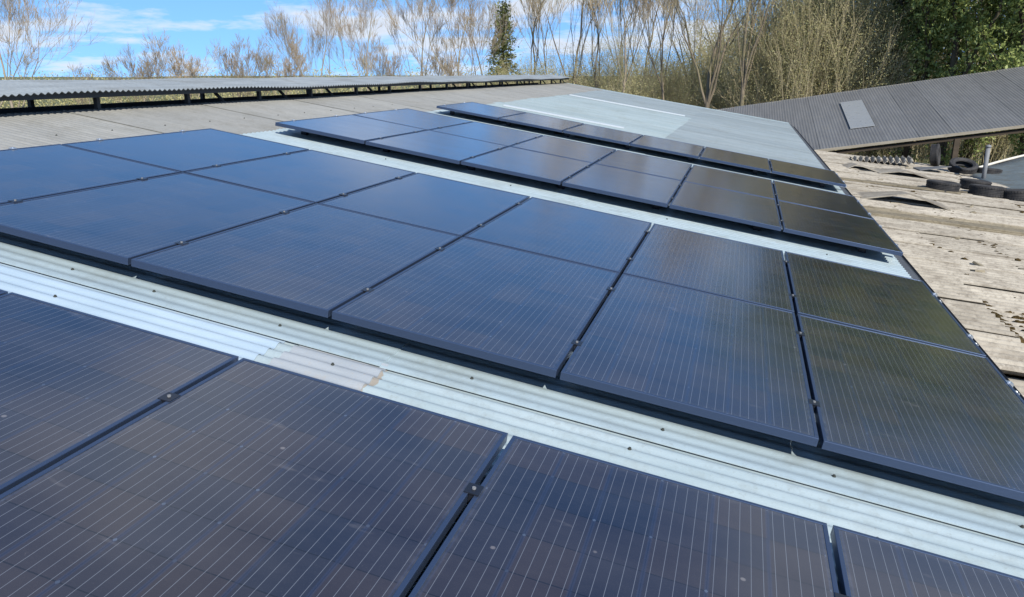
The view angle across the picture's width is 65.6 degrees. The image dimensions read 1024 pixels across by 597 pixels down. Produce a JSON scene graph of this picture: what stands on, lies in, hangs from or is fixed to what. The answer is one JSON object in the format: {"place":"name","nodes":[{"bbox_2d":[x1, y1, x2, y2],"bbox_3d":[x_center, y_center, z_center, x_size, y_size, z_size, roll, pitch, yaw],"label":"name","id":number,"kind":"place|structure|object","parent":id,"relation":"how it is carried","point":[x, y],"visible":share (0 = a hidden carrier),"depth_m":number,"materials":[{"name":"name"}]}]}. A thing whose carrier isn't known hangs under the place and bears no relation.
{"place":"outdoors","nodes":[
{"label":"outdoors","id":0,"kind":"place"},
{"bbox_2d":[0,0,1003,76],"label":"sky","id":1,"kind":"structure","parent":0,"point":[120,24],"materials":[{"name":"blue"}]},
{"bbox_2d":[0,75,1009,165],"bbox_3d":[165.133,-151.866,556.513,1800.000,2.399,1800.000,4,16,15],"label":"ground","id":2,"kind":"structure","parent":0,"point":[926,161],"depth_m":234.37,"materials":[{"name":"green plant"}]},
{"bbox_2d":[0,0,70,106],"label":"bare tree","id":3,"kind":"object","parent":2,"relation":"on","point":[28,24],"visible":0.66,"depth_m":56.51,"materials":[{"name":"brown plant"}]},
{"bbox_2d":[0,0,102,107],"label":"bare tree","id":4,"kind":"object","parent":2,"relation":"on","point":[10,16],"visible":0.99,"depth_m":48.22,"materials":[{"name":"brown plant"}]},
{"bbox_2d":[0,66,255,107],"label":"hedge","id":5,"kind":"object","parent":2,"relation":"on","point":[73,101],"visible":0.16,"depth_m":93.50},
{"bbox_2d":[91,40,170,102],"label":"bushy tree","id":6,"kind":"object","parent":2,"relation":"on","point":[108,69],"visible":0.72,"depth_m":60.57,"materials":[{"name":"brown plant"}]},
{"bbox_2d":[135,28,225,99],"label":"bushy tree","id":7,"kind":"object","parent":2,"relation":"on","point":[177,69],"visible":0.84,"depth_m":60.85,"materials":[{"name":"brown plant"}]},
{"bbox_2d":[206,30,276,96],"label":"bushy tree","id":8,"kind":"object","parent":2,"relation":"on","point":[234,62],"visible":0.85,"depth_m":63.89,"materials":[{"name":"brown plant"}]},
{"bbox_2d":[248,31,310,95],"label":"bushy tree","id":9,"kind":"object","parent":2,"relation":"on","point":[286,73],"visible":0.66,"depth_m":66.94,"materials":[{"name":"brown plant"}]},
{"bbox_2d":[260,0,360,93],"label":"bare tree","id":10,"kind":"object","parent":2,"relation":"on","point":[283,21],"visible":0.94,"depth_m":57.31,"materials":[{"name":"brown plant"}]},
{"bbox_2d":[313,0,382,90],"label":"bare tree","id":11,"kind":"object","parent":2,"relation":"on","point":[360,14],"visible":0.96,"depth_m":57.42,"materials":[{"name":"brown plant"}]},
{"bbox_2d":[206,61,527,97],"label":"hedge","id":12,"kind":"object","parent":2,"relation":"on","point":[326,75],"visible":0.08,"depth_m":98.07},
{"bbox_2d":[357,35,409,89],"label":"bushy tree","id":13,"kind":"object","parent":2,"relation":"on","point":[385,66],"visible":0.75,"depth_m":71.39,"materials":[{"name":"brown plant"}]},
{"bbox_2d":[375,0,465,87],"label":"bare tree","id":14,"kind":"object","parent":2,"relation":"on","point":[436,30],"visible":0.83,"depth_m":57.93,"materials":[{"name":"brown plant"}]},
{"bbox_2d":[406,33,470,86],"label":"bushy tree","id":15,"kind":"object","parent":2,"relation":"on","point":[450,67],"visible":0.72,"depth_m":75.06,"materials":[{"name":"brown plant"}]},
{"bbox_2d":[372,0,508,86],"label":"bare tree","id":16,"kind":"object","parent":2,"relation":"on","point":[450,6],"visible":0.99,"depth_m":52.81,"materials":[{"name":"brown plant"}]},
{"bbox_2d":[435,0,527,86],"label":"bare tree","id":17,"kind":"object","parent":2,"relation":"on","point":[481,21],"visible":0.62,"depth_m":61.25,"materials":[{"name":"brown plant"}]},
{"bbox_2d":[486,0,520,84],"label":"conifer","id":18,"kind":"object","parent":2,"relation":"on","point":[503,10],"visible":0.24,"depth_m":54.06,"materials":[{"name":"green plant"}]},
{"bbox_2d":[471,47,559,84],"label":"thicket","id":19,"kind":"object","parent":2,"relation":"on","point":[498,73],"visible":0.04,"depth_m":51.08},
{"bbox_2d":[519,0,551,81],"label":"bare tree","id":20,"kind":"object","parent":2,"relation":"on","point":[540,7],"visible":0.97,"depth_m":51.85,"materials":[{"name":"brown plant"}]},
{"bbox_2d":[509,0,566,82],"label":"bare tree","id":21,"kind":"object","parent":2,"relation":"on","point":[541,27],"visible":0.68,"depth_m":58.30,"materials":[{"name":"brown plant"}]},
{"bbox_2d":[491,33,593,84],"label":"thicket","id":22,"kind":"object","parent":2,"relation":"on","point":[554,69],"visible":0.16,"depth_m":49.11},
{"bbox_2d":[540,0,602,84],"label":"bare tree","id":23,"kind":"object","parent":2,"relation":"on","point":[583,11],"visible":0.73,"depth_m":47.55,"materials":[{"name":"brown plant"}]},
{"bbox_2d":[580,0,613,87],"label":"bare tree","id":24,"kind":"object","parent":2,"relation":"on","point":[597,24],"visible":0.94,"depth_m":46.15,"materials":[{"name":"brown plant"}]},
{"bbox_2d":[551,36,649,94],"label":"thicket","id":25,"kind":"object","parent":2,"relation":"on","point":[592,82],"visible":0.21,"depth_m":47.17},
{"bbox_2d":[579,0,640,76],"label":"bare tree","id":26,"kind":"object","parent":2,"relation":"on","point":[616,12],"visible":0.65,"depth_m":53.71,"materials":[{"name":"brown plant"}]},
{"bbox_2d":[565,3,687,95],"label":"thicket","id":27,"kind":"object","parent":2,"relation":"on","point":[622,51],"visible":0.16,"depth_m":50.69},
{"bbox_2d":[601,0,652,92],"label":"bare tree","id":28,"kind":"object","parent":2,"relation":"on","point":[625,32],"visible":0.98,"depth_m":42.28,"materials":[{"name":"brown plant"}]},
{"bbox_2d":[627,0,679,99],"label":"bare tree","id":29,"kind":"object","parent":2,"relation":"on","point":[661,61],"visible":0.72,"depth_m":42.91,"materials":[{"name":"brown plant"}]},
{"bbox_2d":[622,0,689,88],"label":"bare tree","id":30,"kind":"object","parent":2,"relation":"on","point":[652,30],"visible":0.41,"depth_m":51.48,"materials":[{"name":"brown plant"}]},
{"bbox_2d":[601,29,725,108],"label":"thicket","id":31,"kind":"object","parent":2,"relation":"on","point":[650,75],"visible":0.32,"depth_m":44.58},
{"bbox_2d":[636,36,736,109],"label":"thicket","id":32,"kind":"object","parent":2,"relation":"on","point":[714,101],"visible":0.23,"depth_m":45.96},
{"bbox_2d":[655,0,717,105],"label":"bare tree","id":33,"kind":"object","parent":2,"relation":"on","point":[672,19],"visible":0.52,"depth_m":56.17,"materials":[{"name":"brown plant"}]},
{"bbox_2d":[655,0,759,107],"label":"bare tree","id":34,"kind":"object","parent":2,"relation":"on","point":[707,98],"visible":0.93,"depth_m":39.39,"materials":[{"name":"brown plant"}]},
{"bbox_2d":[657,0,797,108],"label":"thicket","id":35,"kind":"object","parent":2,"relation":"on","point":[707,64],"visible":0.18,"depth_m":46.26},
{"bbox_2d":[727,0,774,105],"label":"bare tree","id":36,"kind":"object","parent":2,"relation":"on","point":[744,70],"visible":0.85,"depth_m":38.40,"materials":[{"name":"brown plant"}]},
{"bbox_2d":[676,0,846,108],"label":"thicket","id":37,"kind":"object","parent":2,"relation":"on","point":[760,78],"visible":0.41,"depth_m":41.15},
{"bbox_2d":[511,0,1021,161],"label":"woodland","id":38,"kind":"object","parent":2,"relation":"on","point":[712,39],"visible":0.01,"depth_m":60.24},
{"bbox_2d":[681,0,935,108],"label":"thicket","id":39,"kind":"object","parent":2,"relation":"on","point":[766,58],"visible":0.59,"depth_m":39.01,"materials":[{"name":"plant"}]},
{"bbox_2d":[707,0,910,107],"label":"thicket","id":40,"kind":"object","parent":2,"relation":"on","point":[792,29],"visible":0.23,"depth_m":40.05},
{"bbox_2d":[737,0,945,151],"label":"thicket","id":41,"kind":"object","parent":2,"relation":"on","point":[831,48],"visible":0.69,"depth_m":37.55,"materials":[{"name":"plant"}]},
{"bbox_2d":[793,0,913,157],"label":"ivy tree","id":42,"kind":"object","parent":2,"relation":"on","point":[895,5],"visible":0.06,"depth_m":40.84,"materials":[{"name":"green plant"}]},
{"bbox_2d":[716,66,1023,158],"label":"open shed","id":43,"kind":"structure","parent":2,"relation":"on","point":[981,103],"depth_m":29.14,"materials":[{"name":"grey metal"}]},
{"bbox_2d":[840,100,874,128],"bbox_3d":[13.064,-7.020,30.131,0.805,0.900,4.158,4,16,15],"label":"roof window","id":44,"kind":"structure","parent":43,"relation":"in","point":[856,113],"depth_m":29.91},
{"bbox_2d":[776,0,971,157],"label":"thicket","id":45,"kind":"object","parent":2,"relation":"on","point":[875,66],"visible":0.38,"depth_m":38.20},
{"bbox_2d":[832,75,935,160],"bbox_3d":[17.626,-8.175,40.095,6.378,6.992,5.238,-2,16,-7],"label":"thicket","id":46,"kind":"object","parent":2,"relation":"on","point":[863,154],"visible":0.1,"depth_m":39.42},
{"bbox_2d":[861,45,974,162],"bbox_3d":[20.277,-8.853,39.654,7.972,8.740,6.547,4,16,13],"label":"thicket","id":47,"kind":"object","parent":2,"relation":"on","point":[920,156],"visible":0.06,"depth_m":39.52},
{"bbox_2d":[890,0,966,161],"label":"ivy tree","id":48,"kind":"object","parent":2,"relation":"on","point":[935,10],"visible":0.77,"depth_m":36.37,"materials":[{"name":"green plant"}]},
{"bbox_2d":[888,0,1023,165],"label":"ivy tree","id":49,"kind":"object","parent":2,"relation":"on","point":[955,27],"visible":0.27,"depth_m":35.15,"materials":[{"name":"green plant"}]},
{"bbox_2d":[916,0,1023,167],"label":"ivy tree","id":50,"kind":"object","parent":2,"relation":"on","point":[992,11],"visible":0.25,"depth_m":36.39,"materials":[{"name":"green plant"}]},
{"bbox_2d":[927,46,1021,164],"bbox_3d":[23.581,-9.032,40.283,6.547,8.740,7.972,-3,16,-11],"label":"thicket","id":51,"kind":"object","parent":2,"relation":"on","point":[1004,147],"visible":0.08,"depth_m":39.11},
{"bbox_2d":[949,0,1023,156],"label":"ivy tree","id":52,"kind":"object","parent":2,"relation":"on","point":[1020,141],"visible":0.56,"depth_m":33.93,"materials":[{"name":"green plant"}]},
{"bbox_2d":[952,45,1020,164],"bbox_3d":[25.209,-8.821,39.542,7.972,8.740,6.547,6,17,21],"label":"thicket","id":53,"kind":"object","parent":2,"relation":"on","point":[1007,151],"visible":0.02,"depth_m":39.80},
{"bbox_2d":[1005,374,1023,378],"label":"yard","id":54,"kind":"structure","parent":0,"point":[1015,376],"depth_m":16.82,"materials":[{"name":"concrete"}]},
{"bbox_2d":[0,74,1023,596],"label":"barn","id":55,"kind":"structure","parent":54,"relation":"on","point":[900,506],"depth_m":3.53,"materials":[{"name":"grey"}]},
{"bbox_2d":[8,199,819,420],"bbox_3d":[-0.690,0.020,3.760,6.220,0.144,0.060,14,19,12],"label":"mounting rail","id":56,"kind":"object","parent":55,"relation":"attached to","point":[814,403],"visible":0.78,"depth_m":3.52,"materials":[{"name":"silver metal"}]},
{"bbox_2d":[157,392,848,596],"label":"mounting rail","id":57,"kind":"object","parent":55,"relation":"attached to","point":[472,489],"visible":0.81,"depth_m":2.28,"materials":[{"name":"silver metal"}]},
{"bbox_2d":[0,292,238,494],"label":"solar panel","id":58,"kind":"object","parent":57,"relation":"attached to","point":[72,381],"visible":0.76,"depth_m":2.56,"materials":[{"name":"black"}]},
{"bbox_2d":[830,525,1023,596],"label":"solar panel","id":59,"kind":"object","parent":57,"relation":"attached to","point":[867,565],"visible":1,"depth_m":2.24,"materials":[{"name":"black"}]},
{"bbox_2d":[8,147,1019,395],"bbox_3d":[-0.430,-0.229,4.635,6.220,0.144,0.060,14,19,12],"label":"mounting rail","id":60,"kind":"object","parent":55,"relation":"attached to","point":[610,289],"visible":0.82,"depth_m":4.39,"materials":[{"name":"silver metal"}]},
{"bbox_2d":[0,144,180,203],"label":"solar panel","id":61,"kind":"object","parent":60,"relation":"attached to","point":[26,173],"visible":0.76,"depth_m":4.99,"materials":[{"name":"blue"}]},
{"bbox_2d":[0,172,313,264],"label":"solar panel","id":62,"kind":"object","parent":60,"relation":"attached to","point":[125,223],"visible":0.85,"depth_m":4.30,"materials":[{"name":"blue"}]},
{"bbox_2d":[131,203,459,317],"bbox_3d":[-1.033,-0.269,4.303,1.002,0.035,1.690,14,19,13],"label":"solar panel","id":63,"kind":"object","parent":60,"relation":"attached to","point":[318,259],"visible":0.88,"depth_m":4.04,"materials":[{"name":"blue"}]},
{"bbox_2d":[332,237,619,377],"bbox_3d":[-0.066,-0.033,4.083,1.002,0.036,1.690,14,19,12],"label":"solar panel","id":64,"kind":"object","parent":60,"relation":"attached to","point":[524,310],"visible":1,"depth_m":3.80,"materials":[{"name":"blue"}]},
{"bbox_2d":[560,274,818,446],"bbox_3d":[0.901,0.203,3.862,1.002,0.035,1.690,14,19,13],"label":"solar panel","id":65,"kind":"object","parent":60,"relation":"attached to","point":[735,362],"visible":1,"depth_m":3.57,"materials":[{"name":"black"}]},
{"bbox_2d":[796,314,1023,501],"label":"solar panel","id":66,"kind":"object","parent":60,"relation":"attached to","point":[937,412],"visible":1,"depth_m":3.45,"materials":[{"name":"black"}]},
{"bbox_2d":[96,138,978,345],"bbox_3d":[-0.219,-0.430,5.343,6.220,0.144,0.060,14,19,12],"label":"mounting rail","id":67,"kind":"object","parent":55,"relation":"attached to","point":[629,259],"visible":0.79,"depth_m":5.10,"materials":[{"name":"silver metal"}]},
{"bbox_2d":[623,223,793,311],"bbox_3d":[1.372,-0.246,5.444,1.002,0.037,1.690,14,19,13],"label":"solar panel","id":68,"kind":"object","parent":67,"relation":"attached to","point":[739,270],"visible":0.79,"depth_m":5.26,"materials":[{"name":"black"}]},
{"bbox_2d":[179,130,941,302],"bbox_3d":[0.041,-0.679,6.218,6.220,0.144,0.060,14,19,12],"label":"mounting rail","id":69,"kind":"object","parent":55,"relation":"attached to","point":[786,262],"visible":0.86,"depth_m":5.97,"materials":[{"name":"silver metal"}]},
{"bbox_2d":[62,128,308,172],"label":"solar panel","id":70,"kind":"object","parent":69,"relation":"attached to","point":[184,151],"visible":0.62,"depth_m":6.17,"materials":[{"name":"blue"}]},
{"bbox_2d":[185,150,415,203],"bbox_3d":[-1.530,-0.955,6.106,1.002,0.035,1.690,14,19,12],"label":"solar panel","id":71,"kind":"object","parent":69,"relation":"attached to","point":[314,176],"visible":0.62,"depth_m":5.94,"materials":[{"name":"blue"}]},
{"bbox_2d":[319,173,529,237],"bbox_3d":[-0.563,-0.719,5.886,1.002,0.037,1.690,14,19,13],"label":"solar panel","id":72,"kind":"object","parent":69,"relation":"attached to","point":[458,208],"visible":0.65,"depth_m":5.72,"materials":[{"name":"blue"}]},
{"bbox_2d":[464,197,651,276],"bbox_3d":[0.405,-0.482,5.665,1.002,0.035,1.690,14,19,12],"label":"solar panel","id":73,"kind":"object","parent":69,"relation":"attached to","point":[588,237],"visible":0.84,"depth_m":5.49,"materials":[{"name":"blue"}]},
{"bbox_2d":[784,251,985,356],"bbox_3d":[2.340,-0.010,5.223,1.002,0.036,1.690,14,19,12],"label":"solar panel","id":74,"kind":"object","parent":69,"relation":"attached to","point":[878,301],"visible":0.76,"depth_m":5.03,"materials":[{"name":"black"}]},
{"bbox_2d":[291,119,897,252],"bbox_3d":[0.557,-1.134,7.837,6.220,0.144,0.060,14,19,12],"label":"mounting rail","id":75,"kind":"object","parent":55,"relation":"attached to","point":[862,250],"visible":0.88,"depth_m":7.79,"materials":[{"name":"silver metal"}]},
{"bbox_2d":[461,146,592,184],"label":"solar panel","id":76,"kind":"object","parent":75,"relation":"attached to","point":[535,165],"visible":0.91,"depth_m":8.15,"materials":[{"name":"blue"}]},
{"bbox_2d":[777,200,902,255],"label":"solar panel","id":77,"kind":"object","parent":75,"relation":"attached to","point":[839,227],"visible":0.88,"depth_m":7.49,"materials":[{"name":"black"}]},
{"bbox_2d":[334,115,884,230],"bbox_3d":[0.817,-1.383,8.712,6.220,0.144,0.060,14,19,12],"label":"mounting rail","id":78,"kind":"object","parent":55,"relation":"attached to","point":[589,166],"visible":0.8,"depth_m":8.48,"materials":[{"name":"silver metal"}]},
{"bbox_2d":[275,114,426,143],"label":"solar panel","id":79,"kind":"object","parent":78,"relation":"attached to","point":[357,129],"visible":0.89,"depth_m":8.60,"materials":[{"name":"blue"}]},
{"bbox_2d":[365,130,507,163],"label":"solar panel","id":80,"kind":"object","parent":78,"relation":"attached to","point":[446,147],"visible":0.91,"depth_m":8.38,"materials":[{"name":"blue"}]},
{"bbox_2d":[562,163,681,206],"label":"solar panel","id":81,"kind":"object","parent":78,"relation":"attached to","point":[630,185],"visible":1,"depth_m":7.94,"materials":[{"name":"black"}]},
{"bbox_2d":[669,181,781,230],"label":"solar panel","id":82,"kind":"object","parent":78,"relation":"attached to","point":[739,207],"visible":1,"depth_m":7.71,"materials":[{"name":"black"}]},
{"bbox_2d":[364,112,873,218],"bbox_3d":[1.028,-1.585,9.419,6.220,0.144,0.060,14,19,12],"label":"mounting rail","id":83,"kind":"object","parent":55,"relation":"attached to","point":[683,176],"visible":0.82,"depth_m":9.18,"materials":[{"name":"silver metal"}]},
{"bbox_2d":[772,180,872,218],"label":"solar panel","id":84,"kind":"object","parent":83,"relation":"attached to","point":[818,198],"visible":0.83,"depth_m":9.20,"materials":[{"name":"black"}]},
{"bbox_2d":[394,109,861,204],"bbox_3d":[1.288,-1.833,10.295,6.220,0.144,0.060,14,19,12],"label":"mounting rail","id":85,"kind":"object","parent":55,"relation":"attached to","point":[689,167],"visible":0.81,"depth_m":10.05,"materials":[{"name":"silver metal"}]},
{"bbox_2d":[352,108,472,129],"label":"solar panel","id":86,"kind":"object","parent":85,"relation":"attached to","point":[417,119],"visible":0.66,"depth_m":10.32,"materials":[{"name":"blue"}]},
{"bbox_2d":[431,122,542,146],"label":"solar panel","id":87,"kind":"object","parent":85,"relation":"attached to","point":[508,137],"visible":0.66,"depth_m":10.10,"materials":[{"name":"blue"}]},
{"bbox_2d":[511,135,615,163],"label":"solar panel","id":88,"kind":"object","parent":85,"relation":"attached to","point":[591,153],"visible":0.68,"depth_m":9.86,"materials":[{"name":"blue"}]},
{"bbox_2d":[596,150,691,181],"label":"solar panel","id":89,"kind":"object","parent":85,"relation":"attached to","point":[656,166],"visible":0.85,"depth_m":9.64,"materials":[{"name":"blue"}]},
{"bbox_2d":[684,165,775,198],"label":"solar panel","id":90,"kind":"object","parent":85,"relation":"attached to","point":[736,182],"visible":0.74,"depth_m":9.42,"materials":[{"name":"black"}]},
{"bbox_2d":[443,104,846,187],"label":"mounting rail","id":91,"kind":"object","parent":55,"relation":"attached to","point":[690,159],"visible":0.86,"depth_m":11.85,"materials":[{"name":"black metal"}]},
{"bbox_2d":[769,159,845,186],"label":"solar panel","id":92,"kind":"object","parent":91,"relation":"attached to","point":[821,175],"visible":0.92,"depth_m":11.63,"materials":[{"name":"black"}]},
{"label":"mounting rail","id":93,"kind":"object","parent":55,"relation":"attached to","visible":0},
{"bbox_2d":[436,102,525,119],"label":"solar panel","id":94,"kind":"object","parent":93,"relation":"attached to","point":[484,110],"visible":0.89,"depth_m":12.75,"materials":[{"name":"blue"}]},
{"bbox_2d":[499,112,583,131],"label":"solar panel","id":95,"kind":"object","parent":93,"relation":"attached to","point":[544,122],"visible":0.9,"depth_m":12.53,"materials":[{"name":"blue"}]},
{"bbox_2d":[563,124,642,144],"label":"solar panel","id":96,"kind":"object","parent":93,"relation":"attached to","point":[607,134],"visible":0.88,"depth_m":12.29,"materials":[{"name":"black"}]},
{"bbox_2d":[630,135,704,158],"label":"solar panel","id":97,"kind":"object","parent":93,"relation":"attached to","point":[670,146],"visible":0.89,"depth_m":12.08,"materials":[{"name":"black"}]},
{"bbox_2d":[700,147,770,172],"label":"solar panel","id":98,"kind":"object","parent":93,"relation":"attached to","point":[736,159],"visible":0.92,"depth_m":11.85,"materials":[{"name":"black"}]},
{"bbox_2d":[815,150,1023,396],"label":"shed","id":99,"kind":"structure","parent":54,"relation":"on","point":[986,308],"depth_m":10.80,"materials":[{"name":"wood"}]},
{"bbox_2d":[850,155,914,164],"bbox_3d":[9.745,-3.671,20.935,1.540,0.164,0.819,5,17,18],"label":"corrugated offcut","id":100,"kind":"object","parent":99,"relation":"on","point":[896,159],"visible":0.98,"depth_m":20.82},
{"bbox_2d":[840,177,960,193],"bbox_3d":[7.908,-2.331,16.341,2.400,0.032,0.260,9,18,13],"label":"roof plank","id":101,"kind":"object","parent":99,"relation":"on","point":[887,184],"visible":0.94,"depth_m":16.27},
{"bbox_2d":[858,191,950,210],"bbox_3d":[7.024,-1.838,14.257,1.450,0.212,0.840,10,18,15],"label":"bent sheet","id":102,"kind":"object","parent":99,"relation":"on","point":[869,195],"visible":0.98,"depth_m":14.18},
{"bbox_2d":[925,179,960,191],"bbox_3d":[8.860,-2.306,16.335,0.642,0.216,0.642,5,16,-3],"label":"tyre","id":103,"kind":"object","parent":99,"relation":"on","point":[944,185],"visible":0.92,"depth_m":16.10,"materials":[{"name":"rubber"}]},
{"bbox_2d":[947,157,978,175],"bbox_3d":[11.515,-3.358,20.274,0.674,0.227,0.674,10,40,14],"label":"tyre","id":104,"kind":"object","parent":99,"relation":"on","point":[970,165],"visible":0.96,"depth_m":20.20,"materials":[{"name":"rubber"}]},
{"bbox_2d":[968,184,1006,197],"bbox_3d":[9.728,-2.202,16.269,0.674,0.227,0.674,-3,15,-30],"label":"tyre","id":105,"kind":"object","parent":99,"relation":"on","point":[987,190],"visible":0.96,"depth_m":16.01,"materials":[{"name":"rubber"}]},
{"bbox_2d":[1002,189,1023,200],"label":"tyre","id":106,"kind":"object","parent":99,"relation":"on","point":[1014,194],"visible":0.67,"depth_m":15.85,"materials":[{"name":"rubber"}]},
{"bbox_2d":[970,154,1023,188],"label":"plastic cover","id":107,"kind":"object","parent":54,"relation":"on","point":[1011,176],"visible":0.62,"depth_m":19.87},
{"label":"mounting rail","id":108,"kind":"object","parent":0,"visible":0},
{"bbox_2d":[0,358,507,596],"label":"solar panel","id":109,"kind":"object","parent":108,"relation":"attached to","point":[243,477],"visible":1,"depth_m":2.06,"materials":[{"name":"black"}]},
{"bbox_2d":[408,435,838,596],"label":"solar panel","id":110,"kind":"object","parent":108,"relation":"attached to","point":[536,519],"visible":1,"depth_m":2.17,"materials":[{"name":"black"}]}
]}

